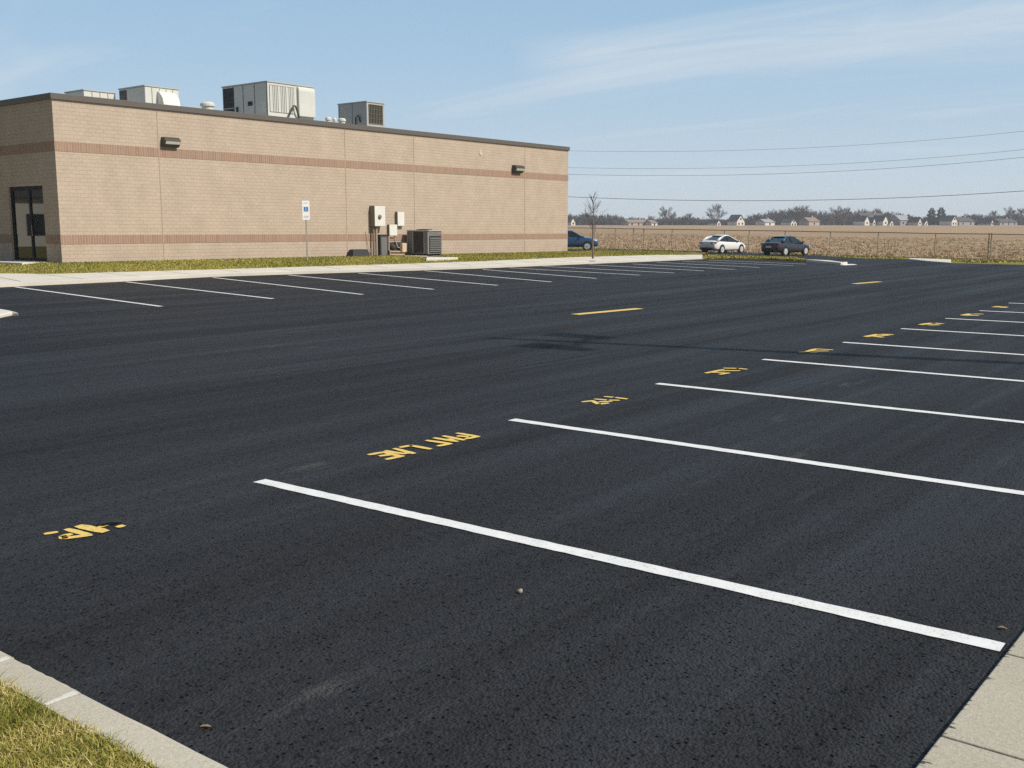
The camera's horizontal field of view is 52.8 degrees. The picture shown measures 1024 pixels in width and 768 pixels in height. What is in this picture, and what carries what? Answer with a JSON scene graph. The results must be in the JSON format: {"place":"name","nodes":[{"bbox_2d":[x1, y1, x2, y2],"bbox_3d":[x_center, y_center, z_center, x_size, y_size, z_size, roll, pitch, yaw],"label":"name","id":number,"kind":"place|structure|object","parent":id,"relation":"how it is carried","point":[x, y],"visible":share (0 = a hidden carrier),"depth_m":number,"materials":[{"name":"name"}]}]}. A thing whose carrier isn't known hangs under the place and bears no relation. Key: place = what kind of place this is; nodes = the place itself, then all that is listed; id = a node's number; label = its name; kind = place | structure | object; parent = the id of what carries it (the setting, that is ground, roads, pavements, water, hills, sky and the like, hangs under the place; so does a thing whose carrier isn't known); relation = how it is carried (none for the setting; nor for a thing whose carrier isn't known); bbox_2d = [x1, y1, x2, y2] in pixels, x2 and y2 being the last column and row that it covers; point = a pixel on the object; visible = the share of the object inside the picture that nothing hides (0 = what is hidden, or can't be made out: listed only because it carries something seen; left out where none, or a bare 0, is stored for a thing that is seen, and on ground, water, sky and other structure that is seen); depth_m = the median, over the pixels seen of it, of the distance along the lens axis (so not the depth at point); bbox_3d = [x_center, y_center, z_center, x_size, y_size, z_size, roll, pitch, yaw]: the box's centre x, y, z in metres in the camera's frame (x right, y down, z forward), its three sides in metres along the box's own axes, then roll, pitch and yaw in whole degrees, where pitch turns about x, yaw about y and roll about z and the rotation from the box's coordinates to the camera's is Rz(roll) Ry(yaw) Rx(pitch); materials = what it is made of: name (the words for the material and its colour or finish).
{"place":"outdoors","nodes":[
{"label":"outdoors","id":0,"kind":"place"},
{"bbox_2d":[0,260,44,264],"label":"path","id":1,"kind":"structure","parent":0,"point":[9,262],"depth_m":38.62,"materials":[{"name":"concrete"}]},
{"bbox_2d":[0,668,182,767],"bbox_3d":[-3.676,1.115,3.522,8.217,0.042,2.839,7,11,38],"label":"grass","id":2,"kind":"structure","parent":0,"point":[34,724],"depth_m":3.31,"materials":[{"name":"green plant"}]},
{"bbox_2d":[0,255,701,286],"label":"sidewalk","id":3,"kind":"structure","parent":0,"point":[38,279],"depth_m":39.31,"materials":[{"name":"concrete"}]},
{"bbox_2d":[584,192,605,258],"bbox_3d":[4.140,-8.035,52.338,1.221,3.475,0.858,-5,10,-27],"label":"young tree","id":4,"kind":"object","parent":3,"relation":"on","point":[592,221],"visible":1,"depth_m":52.19,"materials":[{"name":"brown plant"}]},
{"bbox_2d":[0,250,707,273],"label":"lawn","id":5,"kind":"structure","parent":0,"point":[67,269],"depth_m":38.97,"materials":[{"name":"plant"}]},
{"bbox_2d":[302,200,309,260],"bbox_3d":[-8.792,-6.480,44.178,0.317,2.698,0.058,-4,10,-26],"label":"parking sign","id":6,"kind":"object","parent":5,"relation":"on","point":[305,211],"visible":0.98,"depth_m":44.06,"materials":[{"name":"white metal"}]},
{"bbox_2d":[347,249,369,255],"bbox_3d":[-7.388,-6.274,49.600,0.519,0.395,1.129,7,11,38],"label":"utility cover","id":7,"kind":"object","parent":5,"relation":"on","point":[358,252],"visible":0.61,"depth_m":49.39,"materials":[{"name":"grey concrete"}]},
{"bbox_2d":[369,206,384,254],"bbox_3d":[-6.551,-7.473,50.584,0.431,2.478,0.723,7,11,38],"label":"meter cabinet","id":8,"kind":"object","parent":5,"relation":"on","point":[377,215],"visible":0.92,"depth_m":50.38,"materials":[{"name":"grey metal"}]},
{"bbox_2d":[378,235,387,255],"bbox_3d":[-6.401,-6.797,50.981,0.290,1.139,0.541,7,11,38],"label":"utility cabinet","id":9,"kind":"object","parent":5,"relation":"on","point":[382,244],"visible":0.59,"depth_m":50.83,"materials":[{"name":"grey metal"}]},
{"bbox_2d":[406,255,457,260],"bbox_3d":[-4.262,-5.854,49.874,1.968,0.600,5.551,-4,10,-26],"label":"equipment pad","id":10,"kind":"object","parent":5,"relation":"on","point":[433,258],"visible":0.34,"depth_m":48.29,"materials":[{"name":"concrete"}]},
{"bbox_2d":[388,236,404,255],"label":"gas pipes","id":11,"kind":"object","parent":10,"relation":"on","point":[393,248],"visible":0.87,"depth_m":51.38,"materials":[{"name":"grey metal"}]},
{"bbox_2d":[400,243,406,253],"bbox_3d":[-5.452,-6.613,51.807,0.212,0.900,0.312,7,11,38],"label":"junction box","id":12,"kind":"object","parent":10,"relation":"on","point":[403,247],"visible":0.91,"depth_m":51.68,"materials":[{"name":"beige metal"}]},
{"bbox_2d":[406,229,441,255],"bbox_3d":[-4.403,-7.154,52.053,1.548,1.312,1.021,7,11,38],"label":"condenser","id":13,"kind":"object","parent":10,"relation":"on","point":[426,242],"visible":0.99,"depth_m":51.64,"materials":[{"name":"grey metal"}]},
{"bbox_2d":[0,259,1023,767],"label":"parking lot","id":14,"kind":"structure","parent":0,"point":[232,603],"depth_m":6.55,"materials":[{"name":"black asphalt"}]},
{"bbox_2d":[0,651,13,658],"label":"kerb","id":15,"kind":"structure","parent":14,"relation":"on","point":[2,654],"depth_m":4.00,"materials":[{"name":"concrete"}]},
{"bbox_2d":[0,309,18,317],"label":"kerb","id":16,"kind":"structure","parent":14,"relation":"on","point":[4,313],"depth_m":20.63,"materials":[{"name":"concrete"}]},
{"bbox_2d":[0,658,80,704],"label":"kerb","id":17,"kind":"structure","parent":14,"relation":"on","point":[29,678],"depth_m":3.76,"materials":[{"name":"concrete"}]},
{"bbox_2d":[44,524,125,538],"bbox_3d":[-2.506,0.858,6.069,0.266,0.002,0.390,7,11,38],"label":"pavement lettering","id":18,"kind":"object","parent":14,"relation":"on","point":[88,528],"visible":1,"depth_m":6.06,"materials":[{"name":"yellow paint"}]},
{"bbox_2d":[17,287,157,305],"bbox_3d":[-11.207,-2.292,26.679,0.121,0.001,10.081,-8,12,-42],"label":"stall line","id":19,"kind":"object","parent":14,"relation":"on","point":[90,296],"visible":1,"depth_m":25.85,"materials":[{"name":"white paint"}]},
{"bbox_2d":[97,517,122,524],"bbox_3d":[-2.413,0.827,6.192,0.128,0.027,0.117,3,9,19],"label":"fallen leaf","id":20,"kind":"object","parent":14,"relation":"on","point":[108,520],"visible":1,"depth_m":6.21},
{"bbox_2d":[45,693,227,767],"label":"kerb","id":21,"kind":"structure","parent":14,"relation":"on","point":[167,752],"depth_m":3.38,"materials":[{"name":"concrete"}]},
{"bbox_2d":[45,691,77,705],"bbox_3d":[-1.581,1.206,3.655,0.030,0.212,0.128,7,11,38],"label":"kerb mortar","id":22,"kind":"object","parent":21,"relation":"attached to","point":[64,696],"visible":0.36,"depth_m":3.64,"materials":[{"name":"white concrete"}]},
{"bbox_2d":[130,282,274,298],"bbox_3d":[-9.126,-2.688,29.268,0.121,0.001,10.112,-7,11,-39],"label":"stall line","id":23,"kind":"object","parent":14,"relation":"on","point":[208,291],"visible":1,"depth_m":28.22,"materials":[{"name":"white paint"}]},
{"bbox_2d":[213,277,356,293],"bbox_3d":[-7.147,-3.024,31.465,0.121,0.001,11.082,-6,11,-35],"label":"stall line","id":24,"kind":"object","parent":14,"relation":"on","point":[291,286],"visible":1,"depth_m":30.56,"materials":[{"name":"white paint"}]},
{"bbox_2d":[292,275,427,288],"bbox_3d":[-5.202,-3.336,33.502,0.121,0.001,10.530,-6,11,-34],"label":"stall line","id":25,"kind":"object","parent":14,"relation":"on","point":[363,282],"visible":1,"depth_m":32.73,"materials":[{"name":"white paint"}]},
{"bbox_2d":[367,433,479,459],"bbox_3d":[-0.707,0.498,8.406,0.301,0.006,1.122,7,11,38],"label":"pavement lettering","id":26,"kind":"object","parent":14,"relation":"on","point":[388,453],"visible":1,"depth_m":8.36,"materials":[{"name":"yellow paint"}]},
{"bbox_2d":[362,273,490,284],"bbox_3d":[-3.142,-3.603,35.248,0.121,0.001,9.827,-6,10,-33],"label":"stall line","id":27,"kind":"object","parent":14,"relation":"on","point":[430,279],"visible":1,"depth_m":34.57,"materials":[{"name":"white paint"}]},
{"bbox_2d":[432,271,548,281],"bbox_3d":[-1.113,-3.904,37.218,0.121,0.001,9.580,-5,10,-29],"label":"stall line","id":28,"kind":"object","parent":14,"relation":"on","point":[491,276],"visible":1,"depth_m":36.62,"materials":[{"name":"white paint"}]},
{"bbox_2d":[581,396,627,403],"bbox_3d":[0.946,0.167,10.588,0.293,0.002,0.497,7,11,38],"label":"pavement lettering","id":29,"kind":"object","parent":14,"relation":"on","point":[595,402],"visible":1,"depth_m":10.52,"materials":[{"name":"yellow paint"}]},
{"bbox_2d":[576,308,640,314],"bbox_3d":[2.028,-1.526,21.668,0.246,0.001,2.136,8,12,44],"label":"road marking","id":30,"kind":"object","parent":14,"relation":"on","point":[607,311],"visible":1,"depth_m":21.61,"materials":[{"name":"yellow paint"}]},
{"bbox_2d":[255,479,1004,650],"bbox_3d":[0.153,0.897,5.817,4.829,0.001,0.118,7,11,37],"label":"stall line","id":31,"kind":"object","parent":14,"relation":"on","point":[881,620],"visible":1,"depth_m":5.31,"materials":[{"name":"white paint"}]},
{"bbox_2d":[705,368,743,373],"bbox_3d":[2.638,-0.163,12.746,0.301,0.002,0.659,7,11,38],"label":"pavement lettering","id":32,"kind":"object","parent":14,"relation":"on","point":[715,371],"visible":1,"depth_m":12.77,"materials":[{"name":"yellow paint"}]},
{"bbox_2d":[702,255,805,261],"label":"island","id":33,"kind":"structure","parent":14,"relation":"on","point":[759,259],"depth_m":56.47,"materials":[{"name":"plant"}]},
{"bbox_2d":[703,254,806,260],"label":"island grass","id":34,"kind":"structure","parent":33,"relation":"on","point":[755,257],"depth_m":56.32,"materials":[{"name":"green plant"}]},
{"bbox_2d":[509,418,1023,494],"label":"stall line","id":35,"kind":"object","parent":14,"relation":"on","point":[801,461],"visible":1,"depth_m":7.91,"materials":[{"name":"white paint"}]},
{"bbox_2d":[806,259,846,264],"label":"kerb","id":36,"kind":"structure","parent":14,"relation":"on","point":[827,262],"depth_m":49.25,"materials":[{"name":"concrete"}]},
{"bbox_2d":[657,383,1023,422],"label":"stall line","id":37,"kind":"object","parent":14,"relation":"on","point":[1008,420],"visible":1,"depth_m":10.40,"materials":[{"name":"white paint"}]},
{"bbox_2d":[863,334,893,336],"bbox_3d":[6.002,-0.793,16.870,0.326,0.001,0.657,7,11,38],"label":"pavement lettering","id":38,"kind":"object","parent":14,"relation":"on","point":[875,335],"visible":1,"depth_m":16.87,"materials":[{"name":"yellow paint"}]},
{"bbox_2d":[762,359,1023,381],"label":"stall line","id":39,"kind":"object","parent":14,"relation":"on","point":[897,370],"visible":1,"depth_m":12.78,"materials":[{"name":"white paint"}]},
{"bbox_2d":[908,258,950,262],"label":"kerb","id":40,"kind":"structure","parent":14,"relation":"on","point":[937,260],"depth_m":53.29,"materials":[{"name":"concrete"}]},
{"bbox_2d":[842,342,1023,354],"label":"stall line","id":41,"kind":"object","parent":14,"relation":"on","point":[934,348],"visible":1,"depth_m":15.07,"materials":[{"name":"white paint"}]},
{"bbox_2d":[901,328,1023,335],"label":"stall line","id":42,"kind":"object","parent":14,"relation":"on","point":[963,332],"visible":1,"depth_m":17.34,"materials":[{"name":"white paint"}]},
{"bbox_2d":[945,318,1023,322],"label":"stall line","id":43,"kind":"object","parent":14,"relation":"on","point":[983,320],"visible":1,"depth_m":19.55,"materials":[{"name":"white paint"}]},
{"bbox_2d":[0,0,1023,219],"label":"sky","id":44,"kind":"structure","parent":0,"point":[700,80],"materials":[{"name":"blue"}]},
{"bbox_2d":[567,249,865,259],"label":"drive","id":45,"kind":"structure","parent":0,"point":[817,257],"depth_m":78.83,"materials":[{"name":"concrete"}]},
{"bbox_2d":[568,230,598,250],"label":"parked car","id":46,"kind":"object","parent":45,"relation":"on","point":[575,239],"visible":0.52,"depth_m":84.34,"materials":[{"name":"blue paint"}]},
{"bbox_2d":[699,235,744,253],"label":"parked car","id":47,"kind":"object","parent":45,"relation":"on","point":[721,244],"visible":0.99,"depth_m":82.19,"materials":[{"name":"white paint"}]},
{"bbox_2d":[761,235,809,255],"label":"parked car","id":48,"kind":"object","parent":45,"relation":"on","point":[783,245],"visible":1,"depth_m":78.30,"materials":[{"name":"blue paint"}]},
{"bbox_2d":[567,247,1023,264],"bbox_3d":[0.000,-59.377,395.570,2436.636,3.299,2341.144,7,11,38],"label":"ground","id":49,"kind":"structure","parent":0,"point":[1017,263],"depth_m":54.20,"materials":[{"name":"green plant"}]},
{"bbox_2d":[0,92,569,262],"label":"store building","id":50,"kind":"structure","parent":49,"relation":"on","point":[88,178],"depth_m":44.34,"materials":[{"name":"brick"}]},
{"bbox_2d":[10,186,46,260],"bbox_3d":[-18.584,-6.179,39.806,2.676,2.831,0.194,7,11,38],"label":"door","id":51,"kind":"structure","parent":50,"relation":"in","point":[27,206],"depth_m":39.87,"materials":[{"name":"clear glass"}]},
{"bbox_2d":[64,89,115,98],"bbox_3d":[-18.892,-12.219,46.374,1.638,1.718,1.571,7,11,38],"label":"rooftop unit","id":52,"kind":"object","parent":50,"relation":"on","point":[95,93],"visible":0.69,"depth_m":45.69,"materials":[{"name":"grey metal"}]},
{"bbox_2d":[118,85,179,105],"bbox_3d":[-16.080,-12.270,46.208,2.578,1.870,1.750,7,11,38],"label":"rooftop unit","id":53,"kind":"object","parent":50,"relation":"on","point":[155,94],"visible":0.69,"depth_m":45.43,"materials":[{"name":"grey metal"}]},
{"bbox_2d":[161,137,180,147],"bbox_3d":[-13.642,-9.676,41.338,0.314,0.389,0.720,7,11,38],"label":"wall lamp","id":54,"kind":"object","parent":50,"relation":"attached to","point":[171,142],"visible":1,"depth_m":41.22,"materials":[{"name":"brown metal"}]},
{"bbox_2d":[200,102,214,109],"bbox_3d":[-13.460,-11.862,45.714,0.650,1.212,0.650,7,11,38],"label":"roof vent","id":55,"kind":"object","parent":50,"relation":"on","point":[207,105],"visible":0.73,"depth_m":45.42,"materials":[{"name":"white metal"}]},
{"bbox_2d":[221,81,315,119],"bbox_3d":[-11.698,-13.084,49.736,3.628,2.411,2.889,7,11,38],"label":"rooftop unit","id":56,"kind":"object","parent":50,"relation":"on","point":[273,98],"visible":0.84,"depth_m":48.60,"materials":[{"name":"grey metal"}]},
{"bbox_2d":[337,101,384,127],"bbox_3d":[-7.767,-13.400,53.117,2.182,2.015,1.401,7,11,38],"label":"rooftop unit","id":57,"kind":"object","parent":50,"relation":"on","point":[368,113],"visible":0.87,"depth_m":52.46,"materials":[{"name":"grey metal"}]},
{"bbox_2d":[387,224,396,235],"bbox_3d":[-5.971,-7.676,51.510,0.160,0.561,0.560,7,11,38],"label":"electrical box","id":58,"kind":"object","parent":50,"relation":"attached to","point":[391,229],"visible":1,"depth_m":51.38,"materials":[{"name":"grey metal"}]},
{"bbox_2d":[395,212,403,225],"bbox_3d":[-5.630,-8.287,51.833,0.180,0.716,0.493,7,11,38],"label":"electrical box","id":59,"kind":"object","parent":50,"relation":"attached to","point":[399,218],"visible":1,"depth_m":51.71,"materials":[{"name":"grey metal"}]},
{"bbox_2d":[512,165,524,172],"bbox_3d":[0.381,-12.223,58.730,0.348,0.432,0.800,7,11,38],"label":"wall lamp","id":60,"kind":"object","parent":50,"relation":"attached to","point":[518,168],"visible":1,"depth_m":58.53,"materials":[{"name":"brown metal"}]},
{"bbox_2d":[658,206,676,224],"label":"bare tree","id":61,"kind":"object","parent":49,"relation":"on","point":[665,213],"visible":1,"depth_m":604.86,"materials":[{"name":"grey plant"}]},
{"bbox_2d":[683,213,692,222],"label":"bare tree","id":62,"kind":"object","parent":49,"relation":"on","point":[686,218],"visible":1,"depth_m":630.87,"materials":[{"name":"grey plant"}]},
{"bbox_2d":[706,203,726,219],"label":"bare tree","id":63,"kind":"object","parent":49,"relation":"on","point":[716,208],"visible":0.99,"depth_m":610.31,"materials":[{"name":"grey plant"}]},
{"bbox_2d":[769,208,782,222],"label":"bare tree","id":64,"kind":"object","parent":49,"relation":"on","point":[775,215],"visible":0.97,"depth_m":606.03,"materials":[{"name":"grey plant"}]},
{"bbox_2d":[782,206,799,218],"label":"bare tree","id":65,"kind":"object","parent":49,"relation":"on","point":[789,214],"visible":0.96,"depth_m":622.15,"materials":[{"name":"grey plant"}]},
{"bbox_2d":[568,227,1023,259],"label":"chain link fence","id":66,"kind":"object","parent":49,"relation":"on","point":[830,238],"visible":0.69,"depth_m":80.81,"materials":[{"name":"metal"}]},
{"bbox_2d":[792,205,809,219],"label":"bare tree","id":67,"kind":"object","parent":49,"relation":"on","point":[804,210],"visible":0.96,"depth_m":620.34,"materials":[{"name":"grey plant"}]},
{"bbox_2d":[805,211,821,220],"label":"bare tree","id":68,"kind":"object","parent":49,"relation":"on","point":[813,214],"visible":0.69,"depth_m":606.20,"materials":[{"name":"grey plant"}]},
{"bbox_2d":[824,206,842,224],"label":"bare tree","id":69,"kind":"object","parent":49,"relation":"on","point":[835,212],"visible":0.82,"depth_m":630.06,"materials":[{"name":"grey plant"}]},
{"bbox_2d":[836,206,851,224],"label":"bare tree","id":70,"kind":"object","parent":49,"relation":"on","point":[843,212],"visible":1,"depth_m":610.17,"materials":[{"name":"grey plant"}]},
{"bbox_2d":[925,208,936,224],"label":"evergreen tree","id":71,"kind":"object","parent":49,"relation":"on","point":[932,215],"visible":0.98,"depth_m":606.29,"materials":[{"name":"grey plant"}]},
{"bbox_2d":[936,207,945,224],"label":"evergreen tree","id":72,"kind":"object","parent":49,"relation":"on","point":[939,211],"visible":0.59,"depth_m":606.02,"materials":[{"name":"grey plant"}]},
{"bbox_2d":[939,215,957,225],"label":"house","id":73,"kind":"structure","parent":49,"relation":"on","point":[951,220],"depth_m":582.25,"materials":[{"name":"white"}]},
{"bbox_2d":[985,210,1002,218],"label":"bare tree","id":74,"kind":"object","parent":49,"relation":"on","point":[992,216],"visible":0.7,"depth_m":609.49,"materials":[{"name":"grey plant"}]},
{"bbox_2d":[999,206,1017,219],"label":"bare tree","id":75,"kind":"object","parent":49,"relation":"on","point":[1011,213],"visible":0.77,"depth_m":625.05,"materials":[{"name":"grey plant"}]},
{"bbox_2d":[1013,208,1023,224],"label":"bare tree","id":76,"kind":"object","parent":49,"relation":"on","point":[1020,211],"visible":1,"depth_m":613.81,"materials":[{"name":"grey plant"}]},
{"bbox_2d":[568,225,1023,259],"bbox_3d":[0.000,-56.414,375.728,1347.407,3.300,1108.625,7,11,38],"label":"field","id":77,"kind":"structure","parent":0,"point":[910,230],"depth_m":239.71,"materials":[{"name":"beige plant"}]},
{"bbox_2d":[568,217,575,224],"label":"house","id":78,"kind":"structure","parent":77,"relation":"on","point":[571,221],"depth_m":583.21,"materials":[{"name":"white"}]},
{"bbox_2d":[620,218,645,224],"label":"house","id":79,"kind":"structure","parent":77,"relation":"on","point":[632,222],"depth_m":593.40,"materials":[{"name":"beige"}]},
{"bbox_2d":[645,220,657,224],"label":"house","id":80,"kind":"structure","parent":77,"relation":"on","point":[650,222],"depth_m":590.26,"materials":[{"name":"white"}]},
{"bbox_2d":[707,219,721,224],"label":"house","id":81,"kind":"structure","parent":77,"relation":"on","point":[715,222],"depth_m":590.99,"materials":[{"name":"white"}]},
{"bbox_2d":[727,215,745,224],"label":"house","id":82,"kind":"structure","parent":77,"relation":"on","point":[735,220],"depth_m":589.79,"materials":[{"name":"white"}]},
{"bbox_2d":[755,217,774,224],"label":"house","id":83,"kind":"structure","parent":77,"relation":"on","point":[767,221],"depth_m":588.32,"materials":[{"name":"white"}]},
{"bbox_2d":[780,219,797,224],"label":"house","id":84,"kind":"structure","parent":77,"relation":"on","point":[788,222],"depth_m":586.29,"materials":[{"name":"white"}]},
{"bbox_2d":[568,208,1023,224],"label":"wood","id":85,"kind":"object","parent":77,"relation":"on","point":[582,217],"visible":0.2,"depth_m":649.03,"materials":[{"name":"plant"}]},
{"bbox_2d":[573,215,1023,224],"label":"undergrowth","id":86,"kind":"object","parent":77,"relation":"on","point":[752,222],"visible":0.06,"depth_m":649.71,"materials":[{"name":"plant"}]},
{"bbox_2d":[799,216,819,224],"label":"house","id":87,"kind":"structure","parent":77,"relation":"on","point":[811,220],"depth_m":588.18,"materials":[{"name":"beige"}]},
{"bbox_2d":[853,215,869,225],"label":"house","id":88,"kind":"structure","parent":77,"relation":"on","point":[863,220],"depth_m":580.74,"materials":[{"name":"white"}]},
{"bbox_2d":[852,211,881,224],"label":"house","id":89,"kind":"structure","parent":77,"relation":"on","point":[868,214],"depth_m":596.91,"materials":[{"name":"grey"}]},
{"bbox_2d":[869,217,876,224],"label":"house","id":90,"kind":"structure","parent":77,"relation":"on","point":[872,221],"depth_m":583.24,"materials":[{"name":"white"}]},
{"bbox_2d":[873,215,888,225],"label":"house","id":91,"kind":"structure","parent":77,"relation":"on","point":[882,220],"depth_m":581.65,"materials":[{"name":"white"}]},
{"bbox_2d":[890,214,907,224],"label":"house","id":92,"kind":"structure","parent":77,"relation":"on","point":[902,219],"depth_m":589.35,"materials":[{"name":"grey"}]},
{"bbox_2d":[908,217,922,224],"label":"house","id":93,"kind":"structure","parent":77,"relation":"on","point":[914,220],"depth_m":585.11,"materials":[{"name":"white"}]},
{"bbox_2d":[957,216,974,224],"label":"house","id":94,"kind":"structure","parent":77,"relation":"on","point":[964,220],"depth_m":587.66,"materials":[{"name":"grey"}]},
{"bbox_2d":[977,218,993,224],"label":"house","id":95,"kind":"structure","parent":77,"relation":"on","point":[985,221],"depth_m":588.16,"materials":[{"name":"white"}]},
{"bbox_2d":[993,217,1016,224],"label":"house","id":96,"kind":"structure","parent":77,"relation":"on","point":[1006,221],"depth_m":593.18,"materials":[{"name":"grey"}]},
{"bbox_2d":[568,149,1023,168],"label":"overhead wire","id":97,"kind":"object","parent":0,"point":[771,166],"visible":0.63,"depth_m":90.96,"materials":[{"name":"grey metal"}]},
{"bbox_2d":[570,157,1022,175],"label":"overhead wire","id":98,"kind":"object","parent":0,"point":[781,173],"visible":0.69,"depth_m":90.71,"materials":[{"name":"grey metal"}]},
{"bbox_2d":[580,191,1019,200],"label":"overhead wire","id":99,"kind":"object","parent":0,"point":[800,200],"visible":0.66,"depth_m":89.35,"materials":[{"name":"grey metal"}]},
{"bbox_2d":[608,131,1021,151],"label":"overhead wire","id":100,"kind":"object","parent":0,"point":[765,149],"visible":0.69,"depth_m":91.20,"materials":[{"name":"grey metal"}]},
{"bbox_2d":[916,632,1023,767],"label":"sidewalk","id":101,"kind":"structure","parent":0,"point":[985,729],"depth_m":3.62,"materials":[{"name":"beige concrete"}]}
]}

